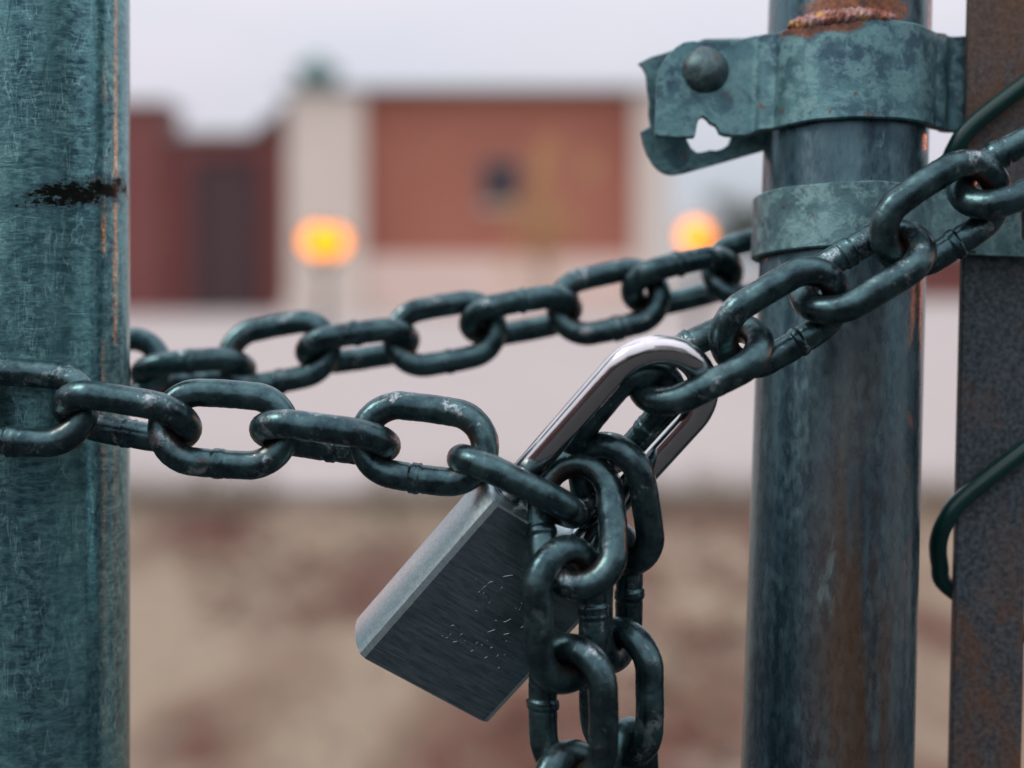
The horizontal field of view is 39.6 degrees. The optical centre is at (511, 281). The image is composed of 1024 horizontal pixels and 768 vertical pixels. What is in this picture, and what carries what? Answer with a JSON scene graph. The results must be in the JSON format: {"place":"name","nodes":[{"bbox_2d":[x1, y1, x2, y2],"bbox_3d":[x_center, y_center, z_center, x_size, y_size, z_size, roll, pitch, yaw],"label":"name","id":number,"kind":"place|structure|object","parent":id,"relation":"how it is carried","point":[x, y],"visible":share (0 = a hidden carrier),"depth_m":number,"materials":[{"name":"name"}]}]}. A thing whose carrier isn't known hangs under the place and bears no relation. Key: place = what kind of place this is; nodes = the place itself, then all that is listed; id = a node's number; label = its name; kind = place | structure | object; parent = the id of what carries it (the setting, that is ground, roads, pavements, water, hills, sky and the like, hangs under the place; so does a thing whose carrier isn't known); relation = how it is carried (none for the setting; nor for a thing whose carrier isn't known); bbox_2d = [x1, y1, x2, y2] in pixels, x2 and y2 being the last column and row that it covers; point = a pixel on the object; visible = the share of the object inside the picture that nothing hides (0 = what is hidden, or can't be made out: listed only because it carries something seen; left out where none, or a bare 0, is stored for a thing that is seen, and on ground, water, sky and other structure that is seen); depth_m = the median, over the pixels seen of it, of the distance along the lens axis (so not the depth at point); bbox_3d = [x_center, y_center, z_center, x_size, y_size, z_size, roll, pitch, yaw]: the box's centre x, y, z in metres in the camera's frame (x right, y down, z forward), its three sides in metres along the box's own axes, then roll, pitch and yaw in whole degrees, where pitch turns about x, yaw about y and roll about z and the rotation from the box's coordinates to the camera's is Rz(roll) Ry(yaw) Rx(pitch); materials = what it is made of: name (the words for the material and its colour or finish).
{"place":"outdoors","nodes":[
{"label":"outdoors","id":0,"kind":"place"},
{"bbox_2d":[130,100,286,312],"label":"dark brick building","id":1,"kind":"structure","parent":0,"point":[208,221],"depth_m":50.05,"materials":[{"name":"red brick"}]},
{"bbox_2d":[194,160,257,311],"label":"door","id":2,"kind":"structure","parent":1,"relation":"in","point":[225,191],"depth_m":50.05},
{"bbox_2d":[278,54,667,313],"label":"brick hall","id":3,"kind":"structure","parent":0,"point":[402,188],"depth_m":49.00,"materials":[{"name":"red brick"}]},
{"bbox_2d":[478,160,519,208],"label":"window","id":4,"kind":"structure","parent":3,"relation":"in","point":[493,172],"depth_m":48.98,"materials":[{"name":"grey paint"}]},
{"bbox_2d":[130,302,958,487],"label":"pavement","id":5,"kind":"structure","parent":0,"point":[520,395],"depth_m":13.47,"materials":[{"name":"grey concrete"}]},
{"bbox_2d":[301,224,348,319],"bbox_3d":[-2.628,0.151,20.000,0.423,1.897,0.832,0,0,22],"label":"street lamp","id":6,"kind":"object","parent":5,"relation":"on","point":[318,242],"visible":0.96,"depth_m":19.86,"materials":[{"name":"yellow glass"}]},
{"bbox_2d":[491,126,605,315],"bbox_3d":[0.812,-1.217,32.696,2.469,4.638,1.864,0,0,21],"label":"tree","id":7,"kind":"object","parent":5,"relation":"on","point":[538,233],"visible":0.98,"depth_m":32.67,"materials":[{"name":"brown plant"}]},
{"bbox_2d":[679,219,711,327],"bbox_3d":[2.583,0.113,20.000,0.385,1.974,0.385,0,0,-45],"label":"street lamp","id":8,"kind":"object","parent":5,"relation":"on","point":[694,233],"visible":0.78,"depth_m":19.92,"materials":[{"name":"yellow glass"}]},
{"bbox_2d":[130,0,965,282],"label":"sky","id":9,"kind":"structure","parent":0,"point":[224,63],"materials":[{"name":"white"}]},
{"bbox_2d":[130,283,1023,767],"bbox_3d":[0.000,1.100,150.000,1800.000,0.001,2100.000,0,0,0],"label":"ground","id":10,"kind":"structure","parent":0,"point":[186,653],"depth_m":4.14,"materials":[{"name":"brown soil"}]},
{"bbox_2d":[130,488,953,501],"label":"kerb","id":11,"kind":"structure","parent":10,"relation":"on","point":[315,494],"depth_m":7.10,"materials":[{"name":"concrete"}]},
{"bbox_2d":[142,496,948,767],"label":"fallen leaves","id":12,"kind":"object","parent":10,"relation":"on","point":[686,718],"visible":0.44,"depth_m":5.09,"materials":[{"name":"brown plant"}]},
{"bbox_2d":[694,181,753,283],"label":"tree","id":13,"kind":"object","parent":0,"point":[742,221],"visible":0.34,"depth_m":103.62,"materials":[{"name":"grey plant"}]},
{"bbox_2d":[745,193,760,212],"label":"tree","id":14,"kind":"object","parent":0,"point":[751,203],"depth_m":113.74,"materials":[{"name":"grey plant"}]},
{"bbox_2d":[926,259,959,298],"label":"brick building","id":15,"kind":"structure","parent":0,"point":[943,284],"depth_m":92.00,"materials":[{"name":"red brick"}]},
{"label":"road","id":16,"kind":"structure","parent":0,"visible":0},
{"bbox_2d":[0,0,129,767],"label":"gate post","id":17,"kind":"object","parent":16,"relation":"on","point":[65,298],"visible":0.96,"depth_m":0.55,"materials":[{"name":"teal metal"}]},
{"bbox_2d":[0,126,1023,767],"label":"chain","id":18,"kind":"object","parent":17,"relation":"hanging from","point":[164,392],"visible":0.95,"depth_m":0.53,"materials":[{"name":"metal"}]},
{"bbox_2d":[355,334,717,721],"bbox_3d":[0.009,0.096,0.542,0.141,0.155,0.056,0,0,23],"label":"padlock","id":19,"kind":"object","parent":18,"relation":"hanging from","point":[440,617],"visible":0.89,"depth_m":0.53,"materials":[{"name":"metal"}]},
{"bbox_2d":[638,0,1023,767],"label":"gate post","id":20,"kind":"object","parent":16,"relation":"on","point":[834,110],"visible":0.9,"depth_m":0.56,"materials":[{"name":"metal"}]},
{"bbox_2d":[929,0,1023,767],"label":"gate","id":21,"kind":"object","parent":16,"relation":"on","point":[981,514],"visible":0.79,"depth_m":0.58,"materials":[{"name":"brown metal"}]}
]}

